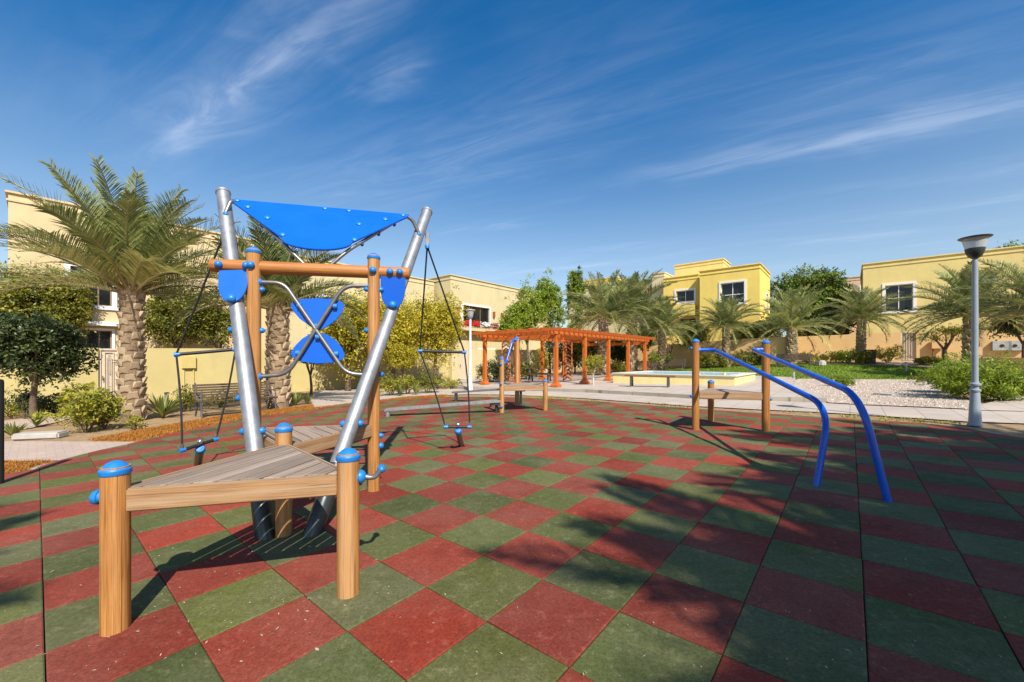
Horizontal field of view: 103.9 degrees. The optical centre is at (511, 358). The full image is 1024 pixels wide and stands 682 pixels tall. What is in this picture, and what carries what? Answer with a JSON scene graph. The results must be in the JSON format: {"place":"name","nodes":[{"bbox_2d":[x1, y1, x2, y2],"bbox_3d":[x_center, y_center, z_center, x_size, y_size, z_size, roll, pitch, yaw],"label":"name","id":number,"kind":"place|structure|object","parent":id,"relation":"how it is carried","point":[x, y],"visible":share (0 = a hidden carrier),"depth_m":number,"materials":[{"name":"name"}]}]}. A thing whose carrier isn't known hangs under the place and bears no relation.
{"place":"outdoors","nodes":[
{"label":"outdoors","id":0,"kind":"place"},
{"bbox_2d":[4,414,70,430],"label":"garden path","id":1,"kind":"structure","parent":0,"point":[18,422],"depth_m":10.54,"materials":[{"name":"beige concrete"}]},
{"bbox_2d":[4,441,133,460],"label":"side path","id":2,"kind":"structure","parent":0,"point":[36,450],"depth_m":6.96,"materials":[{"name":"beige concrete"}]},
{"bbox_2d":[0,0,1023,346],"label":"sky","id":3,"kind":"structure","parent":0,"point":[605,137],"materials":[{"name":"blue"}]},
{"bbox_2d":[4,360,1023,440],"bbox_3d":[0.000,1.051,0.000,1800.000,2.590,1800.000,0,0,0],"label":"ground","id":4,"kind":"structure","parent":0,"point":[153,419],"depth_m":10.12,"materials":[{"name":"soil"}]},
{"bbox_2d":[4,402,28,418],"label":"shrub","id":5,"kind":"object","parent":4,"relation":"on","point":[10,412],"visible":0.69,"depth_m":11.51,"materials":[{"name":"green plant"}]},
{"bbox_2d":[4,421,33,435],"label":"spiky plant","id":6,"kind":"object","parent":4,"relation":"on","point":[10,430],"visible":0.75,"depth_m":8.25,"materials":[{"name":"green plant"}]},
{"bbox_2d":[9,387,30,418],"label":"shrub","id":7,"kind":"object","parent":4,"relation":"on","point":[24,405],"visible":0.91,"depth_m":11.21,"materials":[{"name":"green plant"}]},
{"bbox_2d":[4,392,69,416],"bbox_3d":[-14.201,1.382,12.508,2.049,0.743,2.121,0,0,0],"label":"shrub","id":8,"kind":"object","parent":4,"relation":"on","point":[44,400],"visible":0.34,"depth_m":12.27,"materials":[{"name":"green plant"}]},
{"bbox_2d":[11,430,68,440],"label":"stone slab","id":9,"kind":"structure","parent":4,"relation":"on","point":[34,435],"depth_m":8.04,"materials":[{"name":"white stone"}]},
{"bbox_2d":[0,254,92,327],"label":"ficus tree","id":10,"kind":"object","parent":4,"relation":"on","point":[16,298],"visible":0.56,"depth_m":16.03,"materials":[{"name":"green plant"}]},
{"bbox_2d":[0,305,102,418],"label":"topiary tree","id":11,"kind":"object","parent":4,"relation":"on","point":[24,344],"visible":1,"depth_m":11.11,"materials":[{"name":"green plant"}]},
{"bbox_2d":[24,266,98,337],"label":"ficus tree","id":12,"kind":"object","parent":4,"relation":"on","point":[75,314],"visible":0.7,"depth_m":17.06,"materials":[{"name":"green plant"}]},
{"bbox_2d":[52,381,96,426],"bbox_3d":[-10.459,1.092,9.697,0.824,1.123,0.745,0,0,19],"label":"shrub","id":13,"kind":"object","parent":4,"relation":"on","point":[83,386],"visible":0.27,"depth_m":9.56,"materials":[{"name":"green plant"}]},
{"bbox_2d":[31,383,133,432],"bbox_3d":[-9.401,1.132,8.888,1.644,1.164,1.568,0,0,0],"label":"shrub","id":14,"kind":"object","parent":4,"relation":"on","point":[87,403],"visible":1,"depth_m":8.69,"materials":[{"name":"green plant"}]},
{"bbox_2d":[73,394,126,429],"bbox_3d":[-9.446,1.196,9.237,0.923,0.876,0.747,0,0,0],"label":"shrub","id":15,"kind":"object","parent":4,"relation":"on","point":[101,425],"visible":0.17,"depth_m":9.15,"materials":[{"name":"green plant"}]},
{"bbox_2d":[0,153,259,422],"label":"date palm","id":16,"kind":"object","parent":4,"relation":"on","point":[130,247],"visible":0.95,"depth_m":9.69,"materials":[{"name":"green plant"}]},
{"bbox_2d":[121,413,148,430],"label":"shrub","id":17,"kind":"object","parent":4,"relation":"on","point":[133,420],"visible":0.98,"depth_m":8.90,"materials":[{"name":"green plant"}]},
{"bbox_2d":[5,190,286,348],"bbox_3d":[-20.435,-2.602,23.172,9.440,8.505,10.780,0,0,40],"label":"villa","id":18,"kind":"object","parent":4,"relation":"on","point":[104,316],"visible":0.24,"depth_m":18.16,"materials":[{"name":"beige paint"}]},
{"bbox_2d":[64,263,118,310],"bbox_3d":[-19.024,-3.264,18.136,0.230,2.010,1.744,0,0,40],"label":"window","id":19,"kind":"structure","parent":18,"relation":"in","point":[107,300],"depth_m":18.45,"materials":[{"name":"white paint"}]},
{"bbox_2d":[79,328,114,348],"bbox_3d":[-18.996,-0.374,18.169,0.230,2.050,1.475,0,0,40],"label":"window","id":20,"kind":"structure","parent":18,"relation":"in","point":[106,339],"depth_m":18.42,"materials":[{"name":"glass"}]},
{"bbox_2d":[147,393,191,416],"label":"spiky plant","id":21,"kind":"object","parent":4,"relation":"on","point":[163,408],"visible":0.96,"depth_m":10.91,"materials":[{"name":"green plant"}]},
{"bbox_2d":[143,274,226,347],"bbox_3d":[-15.840,-1.242,18.969,3.859,6.151,3.840,0,0,32],"label":"ficus tree","id":22,"kind":"object","parent":4,"relation":"on","point":[162,312],"visible":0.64,"depth_m":18.40,"materials":[{"name":"green plant"}]},
{"bbox_2d":[172,383,198,411],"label":"shrub","id":23,"kind":"object","parent":4,"relation":"on","point":[188,397],"visible":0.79,"depth_m":12.34,"materials":[{"name":"green plant"}]},
{"bbox_2d":[193,305,232,348],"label":"ficus tree","id":24,"kind":"object","parent":4,"relation":"on","point":[224,318],"visible":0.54,"depth_m":19.61,"materials":[{"name":"green plant"}]},
{"bbox_2d":[198,390,239,407],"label":"shrub","id":25,"kind":"object","parent":4,"relation":"on","point":[220,404],"visible":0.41,"depth_m":13.43,"materials":[{"name":"green plant"}]},
{"bbox_2d":[0,348,448,409],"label":"garden wall","id":26,"kind":"structure","parent":4,"relation":"on","point":[161,371],"depth_m":16.90,"materials":[{"name":"paint"}]},
{"bbox_2d":[182,356,195,398],"bbox_3d":[-13.538,0.806,16.785,0.200,1.857,0.460,0,0,40],"label":"meter box","id":27,"kind":"object","parent":26,"relation":"attached to","point":[188,361],"visible":0.81,"depth_m":16.67,"materials":[{"name":"beige paint"}]},
{"bbox_2d":[4,394,446,473],"bbox_3d":[-6.675,1.549,3.975,8.150,0.171,24.472,0,0,0],"label":"ground cover","id":28,"kind":"object","parent":4,"relation":"on","point":[128,441],"visible":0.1,"depth_m":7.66,"materials":[{"name":"orange plant"}]},
{"bbox_2d":[192,380,277,417],"bbox_3d":[-7.955,1.128,11.607,0.780,0.921,1.950,0,0,40],"label":"park bench","id":29,"kind":"object","parent":28,"relation":"on","point":[267,386],"visible":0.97,"depth_m":11.44,"materials":[{"name":"brown wood"}]},
{"bbox_2d":[158,214,367,408],"bbox_3d":[-7.680,-1.388,13.019,5.835,6.247,5.664,0,0,-36],"label":"date palm","id":30,"kind":"object","parent":4,"relation":"on","point":[276,301],"visible":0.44,"depth_m":12.64,"materials":[{"name":"green plant"}]},
{"bbox_2d":[290,347,324,396],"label":"topiary tree","id":31,"kind":"object","parent":4,"relation":"on","point":[310,370],"visible":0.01,"depth_m":16.46,"materials":[{"name":"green plant"}]},
{"bbox_2d":[306,283,387,390],"bbox_3d":[-7.962,-0.903,19.459,4.147,5.145,4.374,0,0,0],"label":"yellow bush","id":32,"kind":"object","parent":4,"relation":"on","point":[346,340],"visible":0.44,"depth_m":18.91,"materials":[{"name":"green plant"}]},
{"bbox_2d":[288,254,434,349],"bbox_3d":[-13.571,-2.457,31.916,9.260,8.115,11.560,0,0,40],"label":"villa","id":33,"kind":"object","parent":4,"relation":"on","point":[298,331],"visible":0.12,"depth_m":27.65,"materials":[{"name":"beige paint"}]},
{"bbox_2d":[355,291,428,388],"bbox_3d":[-6.358,-1.093,20.899,4.062,5.450,4.225,0,0,0],"label":"yellow bush","id":34,"kind":"object","parent":4,"relation":"on","point":[402,334],"visible":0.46,"depth_m":20.22,"materials":[{"name":"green plant"}]},
{"bbox_2d":[384,342,420,388],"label":"topiary tree","id":35,"kind":"object","parent":4,"relation":"on","point":[405,360],"visible":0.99,"depth_m":19.10,"materials":[{"name":"yellow plant"}]},
{"bbox_2d":[413,370,441,392],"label":"shrub","id":36,"kind":"object","parent":4,"relation":"on","point":[435,379],"visible":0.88,"depth_m":17.28,"materials":[{"name":"green plant"}]},
{"bbox_2d":[404,283,469,377],"bbox_3d":[-4.336,-1.366,22.348,4.175,5.934,3.768,0,0,0],"label":"yellow bush","id":37,"kind":"object","parent":4,"relation":"on","point":[437,316],"visible":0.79,"depth_m":21.78,"materials":[{"name":"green plant"}]},
{"bbox_2d":[428,274,547,376],"bbox_3d":[-4.086,-2.707,41.054,10.780,8.415,14.160,0,0,40],"label":"villa","id":38,"kind":"object","parent":4,"relation":"on","point":[487,302],"visible":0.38,"depth_m":35.24,"materials":[{"name":"beige paint"}]},
{"bbox_2d":[462,303,490,325],"bbox_3d":[-3.113,-3.799,34.987,0.230,1.820,3.638,0,0,40],"label":"window","id":39,"kind":"structure","parent":38,"relation":"in","point":[483,314],"depth_m":35.35,"materials":[{"name":"white paint"}]},
{"bbox_2d":[473,355,506,381],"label":"shrub","id":40,"kind":"object","parent":4,"relation":"on","point":[494,369],"visible":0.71,"depth_m":22.27,"materials":[{"name":"green plant"}]},
{"bbox_2d":[6,398,1005,681],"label":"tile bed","id":41,"kind":"object","parent":4,"relation":"on","point":[506,398],"visible":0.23,"depth_m":2.50,"materials":[{"name":"rubber"}]},
{"bbox_2d":[450,349,568,379],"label":"garden wall","id":42,"kind":"structure","parent":4,"relation":"on","point":[459,371],"depth_m":29.40,"materials":[{"name":"beige paint"}]},
{"bbox_2d":[497,296,525,376],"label":"conical tree","id":43,"kind":"object","parent":4,"relation":"on","point":[508,322],"visible":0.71,"depth_m":29.76,"materials":[{"name":"green plant"}]},
{"bbox_2d":[0,397,1023,681],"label":"playground surface","id":44,"kind":"object","parent":4,"relation":"on","point":[562,541],"visible":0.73,"depth_m":2.72,"materials":[{"name":"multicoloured rubber"}]},
{"bbox_2d":[0,379,3,483],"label":"dark post","id":45,"kind":"object","parent":44,"relation":"on","point":[1,431],"visible":0.88,"depth_m":4.83,"materials":[{"name":"black metal"}]},
{"bbox_2d":[89,187,470,636],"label":"play tower","id":46,"kind":"structure","parent":44,"relation":"on","point":[282,470],"depth_m":3.71,"materials":[{"name":"brown wood"}]},
{"bbox_2d":[384,337,547,416],"bbox_3d":[-1.130,0.404,11.757,4.143,2.127,3.578,0,0,0],"label":"balance station","id":47,"kind":"object","parent":44,"relation":"on","point":[517,387],"visible":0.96,"depth_m":10.36,"materials":[{"name":"brown wood"}]},
{"bbox_2d":[5,461,1021,675],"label":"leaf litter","id":48,"kind":"object","parent":44,"relation":"on","point":[433,622],"visible":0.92,"depth_m":2.07,"materials":[{"name":"beige plant"}]},
{"bbox_2d":[689,339,892,501],"bbox_3d":[3.865,0.496,5.981,1.336,1.738,4.746,0,0,3],"label":"bar station","id":49,"kind":"object","parent":44,"relation":"on","point":[711,393],"visible":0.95,"depth_m":5.82,"materials":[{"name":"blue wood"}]},
{"bbox_2d":[509,274,547,375],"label":"conical tree","id":50,"kind":"object","parent":4,"relation":"on","point":[528,310],"visible":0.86,"depth_m":30.40,"materials":[{"name":"green plant"}]},
{"bbox_2d":[520,354,540,379],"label":"shrub","id":51,"kind":"object","parent":4,"relation":"on","point":[523,370],"visible":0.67,"depth_m":24.37,"materials":[{"name":"green plant"}]},
{"bbox_2d":[532,347,548,376],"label":"shrub","id":52,"kind":"object","parent":4,"relation":"on","point":[546,362],"visible":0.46,"depth_m":26.75,"materials":[{"name":"yellow plant"}]},
{"bbox_2d":[532,268,566,370],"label":"conical tree","id":53,"kind":"object","parent":4,"relation":"on","point":[550,294],"visible":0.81,"depth_m":31.86,"materials":[{"name":"green plant"}]},
{"bbox_2d":[540,321,581,373],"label":"hedge tree","id":54,"kind":"object","parent":4,"relation":"on","point":[549,346],"visible":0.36,"depth_m":31.07,"materials":[{"name":"green plant"}]},
{"bbox_2d":[564,265,585,373],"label":"conical tree","id":55,"kind":"object","parent":4,"relation":"on","point":[576,285],"visible":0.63,"depth_m":33.65,"materials":[{"name":"green plant"}]},
{"bbox_2d":[572,341,597,368],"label":"hedge tree","id":56,"kind":"object","parent":4,"relation":"on","point":[592,350],"visible":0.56,"depth_m":30.09,"materials":[{"name":"green plant"}]},
{"bbox_2d":[610,341,625,364],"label":"hedge tree","id":57,"kind":"object","parent":4,"relation":"on","point":[618,352],"visible":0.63,"depth_m":31.30,"materials":[{"name":"green plant"}]},
{"bbox_2d":[568,272,673,368],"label":"villa","id":58,"kind":"object","parent":4,"relation":"on","point":[661,275],"visible":0.08,"depth_m":41.36,"materials":[{"name":"beige paint"}]},
{"bbox_2d":[583,268,683,371],"bbox_3d":[8.616,-2.700,29.650,7.292,7.874,6.915,0,0,-18],"label":"date palm","id":59,"kind":"object","parent":4,"relation":"on","point":[639,291],"visible":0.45,"depth_m":28.25,"materials":[{"name":"green plant"}]},
{"bbox_2d":[310,389,1023,422],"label":"walkway","id":60,"kind":"structure","parent":4,"relation":"on","point":[321,398],"depth_m":11.05,"materials":[{"name":"beige concrete"}]},
{"bbox_2d":[380,371,406,394],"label":"shrub","id":61,"kind":"object","parent":60,"relation":"on","point":[388,386],"visible":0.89,"depth_m":16.38,"materials":[{"name":"green plant"}]},
{"bbox_2d":[397,374,419,393],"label":"shrub","id":62,"kind":"object","parent":60,"relation":"on","point":[408,379],"visible":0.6,"depth_m":16.83,"materials":[{"name":"green plant"}]},
{"bbox_2d":[466,309,474,389],"bbox_3d":[-1.893,-0.404,18.200,0.466,3.689,0.466,0,0,0],"label":"street lamp","id":63,"kind":"object","parent":60,"relation":"on","point":[470,312],"visible":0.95,"depth_m":18.15,"materials":[{"name":"white metal"}]},
{"bbox_2d":[587,337,786,370],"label":"garden wall","id":64,"kind":"structure","parent":4,"relation":"on","point":[777,345],"depth_m":30.68,"materials":[{"name":"beige paint"}]},
{"bbox_2d":[676,319,711,349],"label":"hedge tree","id":65,"kind":"object","parent":4,"relation":"on","point":[695,336],"visible":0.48,"depth_m":31.33,"materials":[{"name":"green plant"}]},
{"bbox_2d":[662,258,770,343],"bbox_3d":[18.781,-4.122,36.807,8.106,10.445,7.650,0,0,40],"label":"villa","id":66,"kind":"object","parent":4,"relation":"on","point":[699,281],"visible":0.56,"depth_m":33.73,"materials":[{"name":"yellow paint"}]},
{"bbox_2d":[674,287,695,303],"bbox_3d":[15.568,-5.649,36.011,1.932,1.300,0.290,0,0,40],"label":"window","id":67,"kind":"structure","parent":66,"relation":"in","point":[689,295],"depth_m":36.02,"materials":[{"name":"glass"}]},
{"bbox_2d":[719,279,746,304],"bbox_3d":[17.976,-5.369,32.672,2.092,2.000,0.290,0,0,40],"label":"window","id":68,"kind":"structure","parent":66,"relation":"in","point":[738,288],"depth_m":32.66,"materials":[{"name":"glass"}]},
{"bbox_2d":[725,348,759,365],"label":"shrub","id":69,"kind":"object","parent":4,"relation":"on","point":[741,355],"visible":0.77,"depth_m":27.83,"materials":[{"name":"green plant"}]},
{"bbox_2d":[729,322,764,339],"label":"hedge tree","id":70,"kind":"object","parent":4,"relation":"on","point":[742,335],"visible":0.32,"depth_m":30.05,"materials":[{"name":"green plant"}]},
{"bbox_2d":[755,312,785,337],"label":"hedge tree","id":71,"kind":"object","parent":4,"relation":"on","point":[767,334],"visible":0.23,"depth_m":30.54,"materials":[{"name":"green plant"}]},
{"bbox_2d":[770,263,851,336],"bbox_3d":[29.454,-4.785,40.177,7.504,9.945,7.820,0,0,0],"label":"shade tree","id":72,"kind":"object","parent":4,"relation":"on","point":[831,286],"visible":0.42,"depth_m":38.54,"materials":[{"name":"green plant"}]},
{"bbox_2d":[811,306,856,335],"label":"shade tree","id":73,"kind":"object","parent":4,"relation":"on","point":[850,326],"visible":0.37,"depth_m":36.40,"materials":[{"name":"green plant"}]},
{"bbox_2d":[827,374,856,385],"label":"shrub","id":74,"kind":"object","parent":4,"relation":"on","point":[846,381],"visible":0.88,"depth_m":16.04,"materials":[{"name":"green plant"}]},
{"bbox_2d":[830,347,858,362],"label":"shrub","id":75,"kind":"object","parent":4,"relation":"on","point":[841,355],"visible":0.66,"depth_m":26.82,"materials":[{"name":"green plant"}]},
{"bbox_2d":[845,276,860,333],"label":"villa","id":76,"kind":"object","parent":4,"relation":"on","point":[855,280],"visible":0.02,"depth_m":44.04,"materials":[{"name":"paint"}]},
{"bbox_2d":[849,349,877,363],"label":"shrub","id":77,"kind":"object","parent":4,"relation":"on","point":[863,357],"visible":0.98,"depth_m":26.08,"materials":[{"name":"green plant"}]},
{"bbox_2d":[817,283,911,362],"bbox_3d":[23.254,-2.318,26.815,4.836,5.549,5.066,0,0,38],"label":"date palm","id":78,"kind":"object","parent":4,"relation":"on","point":[863,308],"visible":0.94,"depth_m":26.35,"materials":[{"name":"green plant"}]},
{"bbox_2d":[795,379,982,408],"bbox_3d":[13.414,1.074,15.532,13.290,0.230,5.625,0,0,-44],"label":"gravel bed","id":79,"kind":"object","parent":4,"relation":"on","point":[883,400],"visible":0.52,"depth_m":12.71,"materials":[{"name":"beige gravel"}]},
{"bbox_2d":[910,345,1023,401],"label":"shrub","id":80,"kind":"object","parent":79,"relation":"on","point":[954,377],"visible":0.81,"depth_m":10.93,"materials":[{"name":"green plant"}]},
{"bbox_2d":[872,344,911,362],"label":"shrub","id":81,"kind":"object","parent":4,"relation":"on","point":[890,355],"visible":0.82,"depth_m":26.17,"materials":[{"name":"green plant"}]},
{"bbox_2d":[797,330,1023,360],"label":"garden wall","id":82,"kind":"structure","parent":4,"relation":"on","point":[875,341],"depth_m":29.21,"materials":[{"name":"beige paint"}]},
{"bbox_2d":[992,341,1011,350],"bbox_3d":[31.857,-0.857,26.071,0.820,0.620,0.245,0,0,40],"label":"meter box","id":83,"kind":"object","parent":82,"relation":"attached to","point":[1001,345],"visible":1,"depth_m":26.05,"materials":[{"name":"white metal"}]},
{"bbox_2d":[912,356,950,364],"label":"shrub","id":84,"kind":"object","parent":4,"relation":"on","point":[928,360],"visible":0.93,"depth_m":24.77,"materials":[{"name":"green plant"}]},
{"bbox_2d":[860,245,1023,333],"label":"villa","id":85,"kind":"object","parent":4,"relation":"on","point":[895,276],"visible":0.39,"depth_m":31.45,"materials":[{"name":"beige paint"}]},
{"bbox_2d":[881,281,916,313],"bbox_3d":[31.017,-4.899,32.139,2.067,2.440,0.290,0,0,40],"label":"window","id":86,"kind":"structure","parent":85,"relation":"in","point":[905,305],"depth_m":32.10,"materials":[{"name":"glass"}]},
{"bbox_2d":[909,323,988,365],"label":"acacia tree","id":87,"kind":"object","parent":4,"relation":"on","point":[953,332],"visible":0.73,"depth_m":24.44,"materials":[{"name":"green plant"}]},
{"bbox_2d":[957,234,993,425],"bbox_3d":[8.502,-0.518,7.359,0.440,3.480,0.440,0,0,0],"label":"street lamp","id":88,"kind":"object","parent":4,"relation":"on","point":[974,246],"visible":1,"depth_m":7.32,"materials":[{"name":"grey metal"}]},
{"bbox_2d":[937,243,1023,347],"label":"date palm","id":89,"kind":"object","parent":4,"relation":"on","point":[1017,310],"visible":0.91,"depth_m":18.24,"materials":[{"name":"green plant"}]},
{"bbox_2d":[968,366,1023,399],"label":"shrub","id":90,"kind":"object","parent":4,"relation":"on","point":[1002,382],"visible":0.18,"depth_m":10.63,"materials":[{"name":"green plant"}]},
{"bbox_2d":[988,303,1023,357],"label":"shade tree","id":91,"kind":"object","parent":4,"relation":"on","point":[1010,329],"visible":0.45,"depth_m":22.59,"materials":[{"name":"green plant"}]},
{"bbox_2d":[436,373,826,402],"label":"plaza","id":92,"kind":"structure","parent":0,"point":[778,392],"depth_m":16.24,"materials":[{"name":"beige concrete"}]},
{"bbox_2d":[523,368,552,382],"bbox_3d":[1.498,0.864,21.600,1.500,0.778,1.645,0,0,12],"label":"picnic table","id":93,"kind":"object","parent":92,"relation":"on","point":[549,374],"visible":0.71,"depth_m":21.23,"materials":[{"name":"wood"}]},
{"bbox_2d":[471,327,655,386],"bbox_3d":[3.470,-0.046,22.678,5.400,2.684,10.820,0,0,40],"label":"pergola","id":94,"kind":"object","parent":92,"relation":"on","point":[556,335],"visible":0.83,"depth_m":20.24,"materials":[{"name":"orange wood"}]},
{"bbox_2d":[581,355,604,384],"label":"sapling","id":95,"kind":"object","parent":92,"relation":"on","point":[596,360],"visible":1,"depth_m":18.18,"materials":[{"name":"green plant"}]},
{"bbox_2d":[554,268,656,374],"bbox_3d":[6.392,-2.224,27.054,6.355,7.236,6.701,0,0,24],"label":"date palm","id":96,"kind":"object","parent":92,"relation":"on","point":[603,305],"visible":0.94,"depth_m":26.18,"materials":[{"name":"green plant"}]},
{"bbox_2d":[611,371,756,385],"bbox_3d":[8.457,0.873,19.667,5.420,0.649,4.720,0,0,40],"label":"water basin","id":97,"kind":"object","parent":92,"relation":"on","point":[721,378],"visible":0.83,"depth_m":18.13,"materials":[{"name":"stone"}]},
{"bbox_2d":[656,363,932,378],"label":"lawn","id":98,"kind":"structure","parent":0,"point":[856,371],"depth_m":23.59,"materials":[{"name":"green plant"}]},
{"bbox_2d":[624,292,702,370],"bbox_3d":[10.761,-1.824,28.833,5.024,5.720,5.297,0,0,-25],"label":"date palm","id":99,"kind":"object","parent":98,"relation":"on","point":[667,305],"visible":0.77,"depth_m":28.47,"materials":[{"name":"green plant"}]},
{"bbox_2d":[704,354,731,367],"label":"shrub","id":100,"kind":"object","parent":98,"relation":"on","point":[722,362],"visible":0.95,"depth_m":27.74,"materials":[{"name":"green plant"}]},
{"bbox_2d":[691,293,766,365],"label":"date palm","id":101,"kind":"object","parent":98,"relation":"on","point":[726,315],"visible":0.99,"depth_m":27.86,"materials":[{"name":"green plant"}]},
{"bbox_2d":[776,354,811,367],"bbox_3d":[18.139,0.107,25.825,1.900,0.921,0.780,0,0,40],"label":"park bench","id":102,"kind":"object","parent":98,"relation":"on","point":[795,356],"visible":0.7,"depth_m":25.94,"materials":[{"name":"brown wood"}]},
{"bbox_2d":[740,283,854,363],"bbox_3d":[19.113,-2.365,27.600,6.280,5.820,6.230,0,0,-11],"label":"date palm","id":103,"kind":"object","parent":98,"relation":"on","point":[791,314],"visible":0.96,"depth_m":27.09,"materials":[{"name":"green plant"}]},
{"bbox_2d":[896,260,1023,363],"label":"date palm","id":104,"kind":"object","parent":98,"relation":"on","point":[953,280],"visible":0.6,"depth_m":21.64,"materials":[{"name":"green plant"}]},
{"bbox_2d":[832,361,960,366],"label":"path","id":105,"kind":"structure","parent":0,"point":[902,363],"depth_m":26.06,"materials":[{"name":"beige concrete"}]},
{"bbox_2d":[964,397,1023,410],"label":"path","id":106,"kind":"structure","parent":0,"point":[1011,405],"depth_m":9.69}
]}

